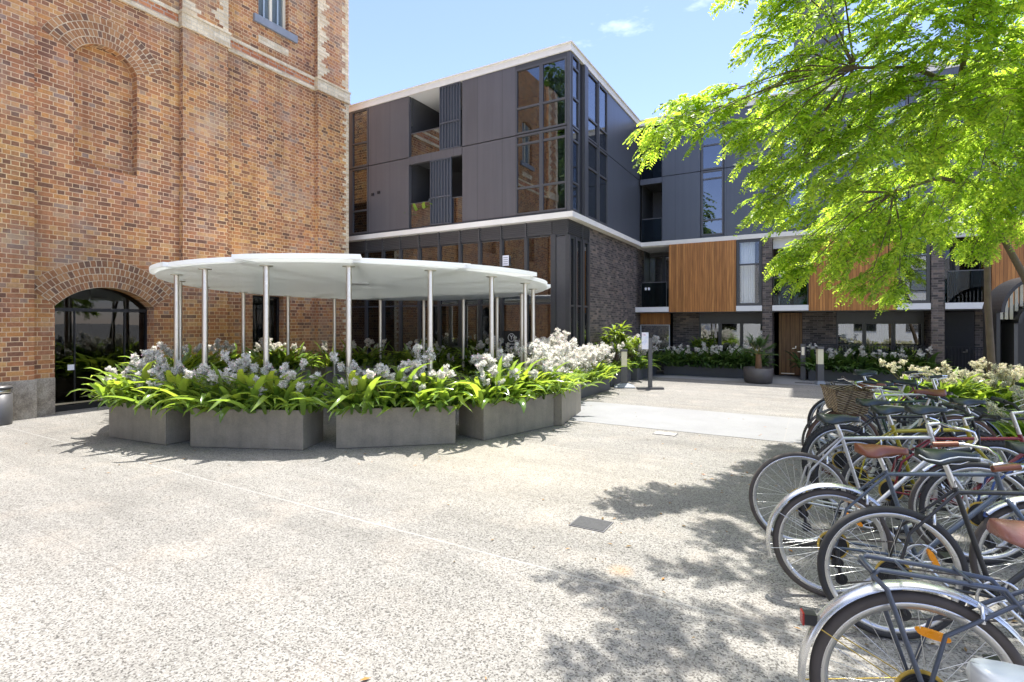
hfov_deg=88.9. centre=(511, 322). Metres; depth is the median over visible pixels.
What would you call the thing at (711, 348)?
flowering lily
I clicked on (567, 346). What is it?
flowering lily
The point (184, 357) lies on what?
flowering lily
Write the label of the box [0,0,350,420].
brick building
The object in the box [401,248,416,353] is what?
window
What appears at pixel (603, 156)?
window
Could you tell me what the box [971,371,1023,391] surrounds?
flowering lily
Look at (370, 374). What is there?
flowering lily
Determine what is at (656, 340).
flowering lily
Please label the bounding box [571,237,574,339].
window
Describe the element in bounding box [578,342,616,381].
flowering lily
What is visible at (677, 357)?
flowering lily
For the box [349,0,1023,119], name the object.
sky
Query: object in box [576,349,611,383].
flowering lily
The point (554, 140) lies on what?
window
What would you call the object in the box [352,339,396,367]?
flowering lily
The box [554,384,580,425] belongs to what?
planter
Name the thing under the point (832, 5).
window
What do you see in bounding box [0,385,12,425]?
litter bin
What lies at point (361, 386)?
flowering lily
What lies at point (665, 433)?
drain cover
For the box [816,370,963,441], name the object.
bicycle
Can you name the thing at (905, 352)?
leafy shrub
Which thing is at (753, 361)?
flowering lily
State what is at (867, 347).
leafy shrub
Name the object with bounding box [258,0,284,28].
window
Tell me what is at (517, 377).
flowering lily
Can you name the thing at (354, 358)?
flowering lily
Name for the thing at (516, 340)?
flowering lily
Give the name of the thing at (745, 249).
window
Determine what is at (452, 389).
flowering lily
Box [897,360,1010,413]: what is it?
flowering lily
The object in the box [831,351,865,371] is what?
flowering lily
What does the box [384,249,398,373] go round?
window
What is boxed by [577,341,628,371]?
flowering lily
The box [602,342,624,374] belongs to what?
flowering lily
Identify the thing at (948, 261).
window
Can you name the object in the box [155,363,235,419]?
flowering lily
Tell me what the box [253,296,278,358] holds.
side door
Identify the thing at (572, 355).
flowering lily
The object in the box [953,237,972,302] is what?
window
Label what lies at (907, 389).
flowering lily
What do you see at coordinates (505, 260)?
paper notice
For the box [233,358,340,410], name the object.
flowering lily
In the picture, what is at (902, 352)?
flowering lily
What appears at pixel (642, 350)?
flowering lily
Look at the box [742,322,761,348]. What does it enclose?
window
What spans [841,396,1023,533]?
bicycle
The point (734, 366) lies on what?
flowering lily
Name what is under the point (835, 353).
flowering lily
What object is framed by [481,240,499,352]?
window
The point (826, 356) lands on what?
flowering lily
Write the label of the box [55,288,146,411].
glass door
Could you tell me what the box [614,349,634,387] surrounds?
lamp bollard
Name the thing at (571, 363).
flowering lily
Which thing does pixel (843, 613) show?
bicycle
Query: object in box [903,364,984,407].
flowering lily
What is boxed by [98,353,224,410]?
flowering lily
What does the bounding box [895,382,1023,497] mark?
bicycle
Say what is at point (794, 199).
window
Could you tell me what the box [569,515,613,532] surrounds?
drain cover
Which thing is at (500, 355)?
flowering lily
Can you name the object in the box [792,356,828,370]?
flowering lily
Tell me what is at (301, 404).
flowering lily
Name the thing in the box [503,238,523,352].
window
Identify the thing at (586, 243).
window
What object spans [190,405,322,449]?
planter
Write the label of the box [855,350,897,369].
flowering lily
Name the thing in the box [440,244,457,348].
window
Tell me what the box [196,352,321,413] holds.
flowering lily
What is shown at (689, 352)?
flowering lily
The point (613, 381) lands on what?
planter
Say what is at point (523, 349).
flowering lily
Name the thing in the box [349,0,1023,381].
apartment building
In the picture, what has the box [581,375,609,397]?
planter
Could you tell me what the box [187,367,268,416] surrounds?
flowering lily
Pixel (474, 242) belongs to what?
window
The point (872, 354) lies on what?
flowering lily
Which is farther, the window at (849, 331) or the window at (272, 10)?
the window at (849, 331)
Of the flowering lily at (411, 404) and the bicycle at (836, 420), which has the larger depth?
the flowering lily at (411, 404)
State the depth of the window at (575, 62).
12.49 m
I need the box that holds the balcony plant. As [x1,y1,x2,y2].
[413,199,431,226]
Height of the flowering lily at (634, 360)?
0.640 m
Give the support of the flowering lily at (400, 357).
in the planter
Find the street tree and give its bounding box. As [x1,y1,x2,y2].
[622,0,1023,381]
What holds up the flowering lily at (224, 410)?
in the planter at (280, 429)
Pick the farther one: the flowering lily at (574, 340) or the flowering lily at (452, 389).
the flowering lily at (574, 340)
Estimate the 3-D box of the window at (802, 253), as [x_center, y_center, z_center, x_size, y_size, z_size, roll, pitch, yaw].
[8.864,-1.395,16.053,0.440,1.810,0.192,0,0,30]
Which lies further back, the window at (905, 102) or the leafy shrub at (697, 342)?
the leafy shrub at (697, 342)
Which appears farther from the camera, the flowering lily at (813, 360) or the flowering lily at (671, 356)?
the flowering lily at (671, 356)
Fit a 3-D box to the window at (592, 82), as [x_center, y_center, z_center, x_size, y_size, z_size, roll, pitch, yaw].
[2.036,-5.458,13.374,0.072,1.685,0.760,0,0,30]
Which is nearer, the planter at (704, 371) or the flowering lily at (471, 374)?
the flowering lily at (471, 374)
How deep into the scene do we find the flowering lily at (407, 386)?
6.80 m
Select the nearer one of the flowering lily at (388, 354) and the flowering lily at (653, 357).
the flowering lily at (388, 354)
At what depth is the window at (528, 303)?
12.81 m
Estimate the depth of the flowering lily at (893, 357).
13.37 m
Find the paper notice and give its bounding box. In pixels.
[503,255,508,265]
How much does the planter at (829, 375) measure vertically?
0.306 m
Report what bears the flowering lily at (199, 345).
in the planter
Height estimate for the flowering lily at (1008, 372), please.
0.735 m
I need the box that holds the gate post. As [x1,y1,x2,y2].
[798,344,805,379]
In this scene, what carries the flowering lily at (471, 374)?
in the planter at (462, 378)
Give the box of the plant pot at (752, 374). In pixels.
[743,366,773,383]
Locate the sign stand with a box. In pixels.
[636,332,663,389]
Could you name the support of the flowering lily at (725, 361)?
in the planter at (704, 371)
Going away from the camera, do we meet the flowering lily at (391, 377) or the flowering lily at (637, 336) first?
the flowering lily at (391, 377)
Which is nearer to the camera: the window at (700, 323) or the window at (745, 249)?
the window at (745, 249)
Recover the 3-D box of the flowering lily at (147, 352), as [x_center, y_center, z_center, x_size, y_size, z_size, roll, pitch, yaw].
[-4.806,0.775,7.212,1.470,0.823,1.340,0,0,-28]
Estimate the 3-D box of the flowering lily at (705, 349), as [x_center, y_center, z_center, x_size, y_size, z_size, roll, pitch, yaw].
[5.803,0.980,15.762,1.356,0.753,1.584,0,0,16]
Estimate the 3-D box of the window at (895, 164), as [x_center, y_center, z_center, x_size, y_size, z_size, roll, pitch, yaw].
[9.916,-3.620,13.655,0.680,1.970,0.192,0,0,30]
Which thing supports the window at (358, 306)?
in the apartment building at (525, 162)
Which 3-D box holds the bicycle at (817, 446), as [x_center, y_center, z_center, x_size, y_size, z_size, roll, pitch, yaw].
[4.124,1.123,5.585,1.707,0.955,0.586,0,0,12]
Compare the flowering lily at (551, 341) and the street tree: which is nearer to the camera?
the street tree
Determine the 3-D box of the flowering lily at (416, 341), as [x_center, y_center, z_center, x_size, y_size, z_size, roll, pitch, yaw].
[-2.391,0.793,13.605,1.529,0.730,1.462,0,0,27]
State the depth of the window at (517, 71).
12.76 m
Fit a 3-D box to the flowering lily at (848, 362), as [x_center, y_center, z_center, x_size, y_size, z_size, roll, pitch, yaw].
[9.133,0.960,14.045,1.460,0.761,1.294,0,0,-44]
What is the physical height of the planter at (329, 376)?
0.496 m
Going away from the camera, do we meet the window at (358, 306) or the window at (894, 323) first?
the window at (894, 323)
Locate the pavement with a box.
[652,372,902,389]
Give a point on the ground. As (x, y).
(324, 560)
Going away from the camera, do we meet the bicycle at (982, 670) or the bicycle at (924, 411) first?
the bicycle at (982, 670)
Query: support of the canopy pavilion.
on the ground
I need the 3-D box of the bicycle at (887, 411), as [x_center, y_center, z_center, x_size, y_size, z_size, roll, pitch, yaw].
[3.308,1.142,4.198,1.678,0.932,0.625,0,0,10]
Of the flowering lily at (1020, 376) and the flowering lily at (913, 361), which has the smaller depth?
the flowering lily at (1020, 376)
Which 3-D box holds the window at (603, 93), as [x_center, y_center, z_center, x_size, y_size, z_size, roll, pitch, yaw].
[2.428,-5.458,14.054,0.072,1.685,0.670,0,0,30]
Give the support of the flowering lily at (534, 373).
in the planter at (499, 419)
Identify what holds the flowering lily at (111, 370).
in the planter at (142, 424)
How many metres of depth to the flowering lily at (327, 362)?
13.07 m
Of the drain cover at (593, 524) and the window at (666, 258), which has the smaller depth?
the drain cover at (593, 524)
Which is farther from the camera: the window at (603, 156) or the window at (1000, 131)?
the window at (603, 156)
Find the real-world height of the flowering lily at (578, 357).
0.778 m
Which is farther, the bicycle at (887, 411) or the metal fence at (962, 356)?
the metal fence at (962, 356)
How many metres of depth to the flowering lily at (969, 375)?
8.42 m
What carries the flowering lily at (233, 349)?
in the planter
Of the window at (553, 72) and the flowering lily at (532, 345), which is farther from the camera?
the window at (553, 72)
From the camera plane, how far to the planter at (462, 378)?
12.76 m
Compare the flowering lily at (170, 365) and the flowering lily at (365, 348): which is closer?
the flowering lily at (170, 365)
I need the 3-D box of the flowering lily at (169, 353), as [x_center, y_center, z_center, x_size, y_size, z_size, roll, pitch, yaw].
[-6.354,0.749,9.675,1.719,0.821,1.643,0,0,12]
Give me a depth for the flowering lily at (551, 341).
10.84 m
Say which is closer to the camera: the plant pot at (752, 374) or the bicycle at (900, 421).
the bicycle at (900, 421)
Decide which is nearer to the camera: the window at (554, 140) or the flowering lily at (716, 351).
the window at (554, 140)
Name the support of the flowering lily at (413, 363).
in the planter at (398, 426)
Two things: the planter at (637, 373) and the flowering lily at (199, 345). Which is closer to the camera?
the flowering lily at (199, 345)
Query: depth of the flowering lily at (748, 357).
14.87 m
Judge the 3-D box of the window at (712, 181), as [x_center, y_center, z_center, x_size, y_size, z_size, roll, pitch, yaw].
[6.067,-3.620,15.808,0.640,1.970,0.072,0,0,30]
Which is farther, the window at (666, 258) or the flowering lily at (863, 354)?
the window at (666, 258)
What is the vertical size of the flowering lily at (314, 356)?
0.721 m
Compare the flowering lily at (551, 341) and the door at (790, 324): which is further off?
the door at (790, 324)
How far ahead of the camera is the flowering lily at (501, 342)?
12.70 m
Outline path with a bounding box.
[318,383,993,461]
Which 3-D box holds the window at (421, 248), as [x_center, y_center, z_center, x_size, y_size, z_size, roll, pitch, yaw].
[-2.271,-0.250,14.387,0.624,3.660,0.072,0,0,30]
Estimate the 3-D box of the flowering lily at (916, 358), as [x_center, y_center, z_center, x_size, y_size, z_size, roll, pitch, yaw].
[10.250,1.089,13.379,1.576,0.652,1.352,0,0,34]
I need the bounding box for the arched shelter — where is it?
[982,277,1023,379]
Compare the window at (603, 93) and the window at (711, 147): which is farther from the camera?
the window at (711, 147)
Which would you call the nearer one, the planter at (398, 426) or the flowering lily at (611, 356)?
the planter at (398, 426)
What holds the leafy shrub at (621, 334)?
in the planter at (613, 381)
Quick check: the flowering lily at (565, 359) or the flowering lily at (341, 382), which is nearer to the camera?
the flowering lily at (341, 382)
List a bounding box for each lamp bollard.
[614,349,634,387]
[814,347,824,384]
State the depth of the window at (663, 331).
17.10 m
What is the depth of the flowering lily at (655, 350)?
15.63 m
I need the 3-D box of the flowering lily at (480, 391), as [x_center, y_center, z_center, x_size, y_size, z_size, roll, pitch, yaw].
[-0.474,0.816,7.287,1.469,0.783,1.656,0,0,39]
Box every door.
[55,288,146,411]
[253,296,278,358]
[779,313,801,375]
[945,311,974,379]
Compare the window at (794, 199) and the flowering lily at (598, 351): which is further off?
the window at (794, 199)
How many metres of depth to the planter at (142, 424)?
6.98 m
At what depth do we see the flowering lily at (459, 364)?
13.00 m
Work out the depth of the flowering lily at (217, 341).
10.86 m
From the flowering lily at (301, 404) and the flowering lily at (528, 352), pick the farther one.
the flowering lily at (528, 352)
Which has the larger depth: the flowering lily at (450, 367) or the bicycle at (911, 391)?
the flowering lily at (450, 367)
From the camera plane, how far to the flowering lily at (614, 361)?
13.42 m
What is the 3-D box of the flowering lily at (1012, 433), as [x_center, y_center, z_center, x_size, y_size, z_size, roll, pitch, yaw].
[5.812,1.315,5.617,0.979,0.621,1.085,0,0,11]
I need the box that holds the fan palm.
[740,333,778,368]
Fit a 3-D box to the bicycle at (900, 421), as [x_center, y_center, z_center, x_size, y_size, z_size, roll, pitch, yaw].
[4.579,1.148,6.474,1.671,0.905,0.586,0,0,13]
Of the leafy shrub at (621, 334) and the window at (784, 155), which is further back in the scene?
the window at (784, 155)
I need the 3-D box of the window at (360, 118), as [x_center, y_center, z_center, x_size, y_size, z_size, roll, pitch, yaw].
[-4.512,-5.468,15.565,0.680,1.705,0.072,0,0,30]
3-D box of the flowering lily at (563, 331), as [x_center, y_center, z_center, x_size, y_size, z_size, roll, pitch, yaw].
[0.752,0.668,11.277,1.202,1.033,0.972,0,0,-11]
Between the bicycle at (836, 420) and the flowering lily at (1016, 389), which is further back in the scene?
the flowering lily at (1016, 389)
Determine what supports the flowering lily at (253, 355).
in the planter at (306, 371)
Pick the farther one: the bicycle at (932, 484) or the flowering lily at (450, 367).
the flowering lily at (450, 367)
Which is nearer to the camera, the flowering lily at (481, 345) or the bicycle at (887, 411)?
the bicycle at (887, 411)
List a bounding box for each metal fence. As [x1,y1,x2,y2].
[807,344,925,377]
[945,346,982,380]
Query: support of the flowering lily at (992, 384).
in the planter at (980, 409)
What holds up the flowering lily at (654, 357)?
in the planter at (637, 373)
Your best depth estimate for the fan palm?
13.76 m
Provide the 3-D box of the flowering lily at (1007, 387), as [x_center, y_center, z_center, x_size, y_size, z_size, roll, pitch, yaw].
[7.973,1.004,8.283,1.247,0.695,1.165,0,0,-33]
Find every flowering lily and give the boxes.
[67,349,185,408]
[81,357,197,406]
[82,366,129,406]
[96,366,174,407]
[98,349,223,413]
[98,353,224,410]
[116,371,163,409]
[118,341,220,376]
[118,350,181,375]
[119,343,223,370]
[119,350,198,377]
[125,368,204,410]
[131,358,260,422]
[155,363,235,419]
[157,343,223,371]
[167,350,296,413]
[184,345,239,372]
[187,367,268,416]
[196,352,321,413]
[208,338,245,374]
[208,342,261,372]
[231,337,299,372]
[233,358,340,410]
[236,375,289,414]
[254,337,308,372]
[255,369,335,414]
[258,342,311,367]
[278,342,326,370]
[289,352,397,413]
[308,340,359,368]
[311,372,371,419]
[327,360,427,409]
[330,343,366,365]
[336,338,387,367]
[340,362,418,418]
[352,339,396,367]
[356,344,458,411]
[372,375,443,411]
[384,338,426,366]
[384,359,479,413]
[396,339,450,362]
[407,343,451,363]
[412,364,479,416]
[427,353,461,373]
[433,343,466,364]
[433,352,456,372]
[443,353,535,412]
[447,355,471,372]
[452,338,488,367]
[453,340,505,365]
[455,353,546,405]
[455,359,475,375]
[455,369,519,406]
[460,356,487,376]
[462,338,517,368]
[472,368,541,403]
[486,348,554,401]
[494,342,519,364]
[495,342,575,398]
[501,369,555,399]
[513,336,530,368]
[513,342,574,394]
[517,335,559,363]
[521,328,577,371]
[522,330,572,369]
[522,357,577,398]
[533,338,587,392]
[535,336,587,380]
[537,338,588,385]
[546,341,596,389]
[549,337,604,386]
[555,338,590,382]
[568,351,591,385]
[571,344,601,382]
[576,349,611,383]
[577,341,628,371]
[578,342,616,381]
[580,355,606,380]
[583,346,610,379]
[587,342,619,377]
[590,344,616,380]
[600,348,630,371]
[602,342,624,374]
[616,351,636,371]
[626,334,660,368]
[627,352,657,369]
[629,337,656,364]
[633,344,660,369]
[638,349,670,363]
[639,347,669,364]
[643,346,682,365]
[652,335,663,364]
[653,348,684,364]
[657,343,695,365]
[659,346,682,366]
[670,345,703,367]
[670,350,691,366]
[673,348,705,367]
[682,342,724,368]
[682,347,710,366]
[684,342,724,366]
[696,345,727,368]
[697,345,743,367]
[713,346,755,368]
[713,348,744,368]
[717,342,754,368]
[723,342,776,368]
[732,346,778,366]
[786,344,833,369]
[790,344,843,372]
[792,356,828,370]
[808,350,848,372]
[828,350,858,369]
[829,347,878,372]
[829,354,857,372]
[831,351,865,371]
[837,345,890,374]
[851,348,887,371]
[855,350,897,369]
[865,352,927,375]
[869,352,902,374]
[870,358,950,405]
[872,346,937,370]
[887,353,947,373]
[895,354,958,374]
[896,346,962,374]
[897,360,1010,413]
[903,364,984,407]
[915,367,972,399]
[955,367,1023,407]
[960,357,1022,405]
[963,367,1023,409]
[966,371,1019,399]
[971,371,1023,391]
[971,393,1023,454]
[979,361,1023,408]
[985,367,1023,391]
[990,385,1023,434]
[998,423,1019,441]
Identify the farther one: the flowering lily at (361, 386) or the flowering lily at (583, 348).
the flowering lily at (583, 348)
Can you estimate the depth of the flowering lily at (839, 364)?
14.02 m
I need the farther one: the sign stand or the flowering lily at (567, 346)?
the sign stand
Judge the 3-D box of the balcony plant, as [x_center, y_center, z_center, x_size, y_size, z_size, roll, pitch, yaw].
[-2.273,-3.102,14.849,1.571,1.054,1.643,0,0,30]
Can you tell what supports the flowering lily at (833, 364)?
in the planter at (829, 375)
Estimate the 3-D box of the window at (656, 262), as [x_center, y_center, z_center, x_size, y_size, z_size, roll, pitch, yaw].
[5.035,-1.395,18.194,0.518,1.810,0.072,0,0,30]
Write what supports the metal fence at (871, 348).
on the pavement
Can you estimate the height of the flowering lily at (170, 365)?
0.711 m
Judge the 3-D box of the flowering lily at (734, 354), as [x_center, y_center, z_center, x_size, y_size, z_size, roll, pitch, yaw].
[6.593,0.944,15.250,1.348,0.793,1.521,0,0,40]
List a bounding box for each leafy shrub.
[596,321,635,361]
[619,336,641,360]
[688,336,714,353]
[842,345,872,360]
[888,346,914,361]
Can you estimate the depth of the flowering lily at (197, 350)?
10.30 m
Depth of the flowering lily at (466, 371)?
12.65 m
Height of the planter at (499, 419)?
0.496 m
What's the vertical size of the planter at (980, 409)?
0.296 m
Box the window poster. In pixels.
[504,331,519,353]
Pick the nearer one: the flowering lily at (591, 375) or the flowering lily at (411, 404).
the flowering lily at (411, 404)
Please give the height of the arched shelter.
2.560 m
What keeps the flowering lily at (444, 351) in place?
in the planter
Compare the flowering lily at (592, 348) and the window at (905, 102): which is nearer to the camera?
the flowering lily at (592, 348)
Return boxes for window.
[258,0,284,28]
[352,108,368,168]
[352,166,368,234]
[352,253,364,356]
[367,251,380,353]
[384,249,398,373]
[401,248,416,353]
[420,246,436,352]
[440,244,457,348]
[461,242,477,357]
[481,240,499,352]
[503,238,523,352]
[515,63,541,135]
[515,131,540,215]
[527,235,550,356]
[541,56,566,130]
[541,126,566,212]
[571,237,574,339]
[572,53,578,130]
[572,126,578,212]
[578,239,581,346]
[585,242,588,344]
[588,71,597,145]
[588,139,597,221]
[600,85,607,153]
[600,149,607,225]
[640,325,669,349]
[650,256,663,306]
[664,255,668,306]
[699,322,719,347]
[701,112,723,170]
[701,168,723,235]
[720,322,741,355]
[736,238,761,305]
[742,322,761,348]
[782,98,806,159]
[782,158,806,229]
[792,253,807,304]
[806,5,833,64]
[836,322,863,358]
[864,322,892,356]
[876,78,907,144]
[876,143,907,215]
[893,322,923,355]
[897,230,929,302]
[945,239,952,302]
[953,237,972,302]
[985,131,1019,211]
[987,58,1022,129]
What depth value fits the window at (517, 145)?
12.75 m
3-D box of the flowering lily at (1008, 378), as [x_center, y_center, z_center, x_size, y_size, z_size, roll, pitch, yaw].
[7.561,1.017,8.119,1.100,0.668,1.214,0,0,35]
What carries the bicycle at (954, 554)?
on the ground
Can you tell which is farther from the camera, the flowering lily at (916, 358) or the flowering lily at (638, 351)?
the flowering lily at (638, 351)
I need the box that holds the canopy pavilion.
[149,253,550,389]
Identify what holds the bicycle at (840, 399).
on the ground
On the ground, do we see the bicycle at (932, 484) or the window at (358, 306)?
the bicycle at (932, 484)
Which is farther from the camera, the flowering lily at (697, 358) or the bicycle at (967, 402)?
the flowering lily at (697, 358)
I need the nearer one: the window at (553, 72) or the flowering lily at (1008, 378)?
the flowering lily at (1008, 378)
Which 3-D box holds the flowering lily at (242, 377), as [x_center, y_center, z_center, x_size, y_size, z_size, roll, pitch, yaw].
[-3.604,0.758,6.930,1.606,0.802,1.680,0,0,1]
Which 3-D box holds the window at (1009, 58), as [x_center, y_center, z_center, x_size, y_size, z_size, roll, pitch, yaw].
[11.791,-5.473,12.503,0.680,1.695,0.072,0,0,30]
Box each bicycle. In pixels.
[749,413,1023,554]
[766,441,1023,616]
[798,518,1023,681]
[801,380,1004,484]
[801,395,1012,503]
[807,376,959,448]
[810,403,1023,514]
[813,382,988,471]
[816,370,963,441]
[817,447,1023,639]
[821,369,953,434]
[823,370,992,459]
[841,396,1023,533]
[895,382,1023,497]
[918,441,1023,563]
[966,658,1023,681]
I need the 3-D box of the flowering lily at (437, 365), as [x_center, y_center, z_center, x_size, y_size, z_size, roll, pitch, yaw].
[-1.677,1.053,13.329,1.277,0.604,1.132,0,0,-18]
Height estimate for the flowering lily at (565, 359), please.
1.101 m
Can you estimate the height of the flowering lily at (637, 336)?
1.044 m
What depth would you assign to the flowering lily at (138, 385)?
6.85 m
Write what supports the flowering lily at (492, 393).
in the planter at (499, 419)
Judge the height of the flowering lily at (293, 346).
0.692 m
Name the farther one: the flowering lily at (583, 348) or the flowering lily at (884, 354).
the flowering lily at (884, 354)
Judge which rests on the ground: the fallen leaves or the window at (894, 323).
the fallen leaves
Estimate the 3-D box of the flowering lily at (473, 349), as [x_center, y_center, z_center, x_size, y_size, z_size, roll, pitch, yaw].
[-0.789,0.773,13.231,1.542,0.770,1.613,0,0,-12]
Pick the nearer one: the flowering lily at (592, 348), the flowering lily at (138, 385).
the flowering lily at (138, 385)
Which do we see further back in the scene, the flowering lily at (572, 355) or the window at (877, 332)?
the window at (877, 332)
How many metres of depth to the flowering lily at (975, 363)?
8.63 m
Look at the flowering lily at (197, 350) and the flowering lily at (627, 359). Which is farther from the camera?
the flowering lily at (627, 359)
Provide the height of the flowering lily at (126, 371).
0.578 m
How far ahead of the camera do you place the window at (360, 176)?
15.58 m
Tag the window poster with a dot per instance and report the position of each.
(509, 336)
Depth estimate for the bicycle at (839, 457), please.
4.75 m
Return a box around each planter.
[109,403,189,444]
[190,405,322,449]
[248,367,309,382]
[325,365,384,386]
[336,404,454,448]
[394,371,476,382]
[459,394,553,439]
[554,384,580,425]
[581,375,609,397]
[610,369,630,386]
[630,366,656,379]
[664,364,743,377]
[808,369,928,381]
[877,396,1019,425]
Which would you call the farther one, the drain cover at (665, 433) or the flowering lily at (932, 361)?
the flowering lily at (932, 361)
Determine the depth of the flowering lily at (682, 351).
15.85 m
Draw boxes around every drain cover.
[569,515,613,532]
[652,431,677,435]
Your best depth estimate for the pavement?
14.83 m
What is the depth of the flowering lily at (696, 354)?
15.58 m
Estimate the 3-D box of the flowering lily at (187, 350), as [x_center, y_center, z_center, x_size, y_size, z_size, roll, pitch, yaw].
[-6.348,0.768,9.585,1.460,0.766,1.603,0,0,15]
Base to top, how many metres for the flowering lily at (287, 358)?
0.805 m
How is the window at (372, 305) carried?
in the apartment building at (525, 162)
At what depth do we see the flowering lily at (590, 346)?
12.05 m
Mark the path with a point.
(711, 422)
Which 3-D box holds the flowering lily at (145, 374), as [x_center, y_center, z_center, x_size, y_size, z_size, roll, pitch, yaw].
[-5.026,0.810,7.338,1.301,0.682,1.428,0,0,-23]
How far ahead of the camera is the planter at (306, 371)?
12.50 m
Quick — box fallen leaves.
[25,412,1016,679]
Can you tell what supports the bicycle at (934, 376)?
on the ground
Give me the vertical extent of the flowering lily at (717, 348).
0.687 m
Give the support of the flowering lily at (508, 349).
in the planter
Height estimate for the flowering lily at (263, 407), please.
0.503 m
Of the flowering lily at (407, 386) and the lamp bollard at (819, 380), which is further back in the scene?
the lamp bollard at (819, 380)
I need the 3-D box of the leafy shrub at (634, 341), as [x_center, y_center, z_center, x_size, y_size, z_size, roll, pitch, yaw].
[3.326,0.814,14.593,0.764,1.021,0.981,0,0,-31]
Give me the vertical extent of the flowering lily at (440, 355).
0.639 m
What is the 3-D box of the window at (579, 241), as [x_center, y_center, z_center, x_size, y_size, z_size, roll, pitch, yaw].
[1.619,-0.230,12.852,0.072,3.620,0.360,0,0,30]
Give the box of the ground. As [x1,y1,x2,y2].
[0,370,1023,681]
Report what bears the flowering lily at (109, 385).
in the planter at (142, 424)
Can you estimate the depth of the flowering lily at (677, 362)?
15.70 m
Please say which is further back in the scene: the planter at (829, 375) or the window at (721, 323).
the window at (721, 323)
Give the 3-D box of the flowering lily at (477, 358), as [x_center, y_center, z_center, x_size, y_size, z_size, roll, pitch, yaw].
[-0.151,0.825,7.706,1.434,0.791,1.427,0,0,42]
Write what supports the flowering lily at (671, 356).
in the planter at (704, 371)
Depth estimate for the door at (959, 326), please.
13.59 m
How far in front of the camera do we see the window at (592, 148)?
13.45 m
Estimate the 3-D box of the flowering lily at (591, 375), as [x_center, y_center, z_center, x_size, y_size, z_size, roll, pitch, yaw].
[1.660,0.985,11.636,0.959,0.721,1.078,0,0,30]
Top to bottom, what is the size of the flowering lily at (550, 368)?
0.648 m
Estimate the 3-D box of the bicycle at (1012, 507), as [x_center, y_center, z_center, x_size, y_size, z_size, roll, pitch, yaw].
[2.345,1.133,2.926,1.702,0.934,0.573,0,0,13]
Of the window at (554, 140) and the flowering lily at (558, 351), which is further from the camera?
the window at (554, 140)
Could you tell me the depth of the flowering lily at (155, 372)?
6.80 m
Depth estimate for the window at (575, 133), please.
12.49 m
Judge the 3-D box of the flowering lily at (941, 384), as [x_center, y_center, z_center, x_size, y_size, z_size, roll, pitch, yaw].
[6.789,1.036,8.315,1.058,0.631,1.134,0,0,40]

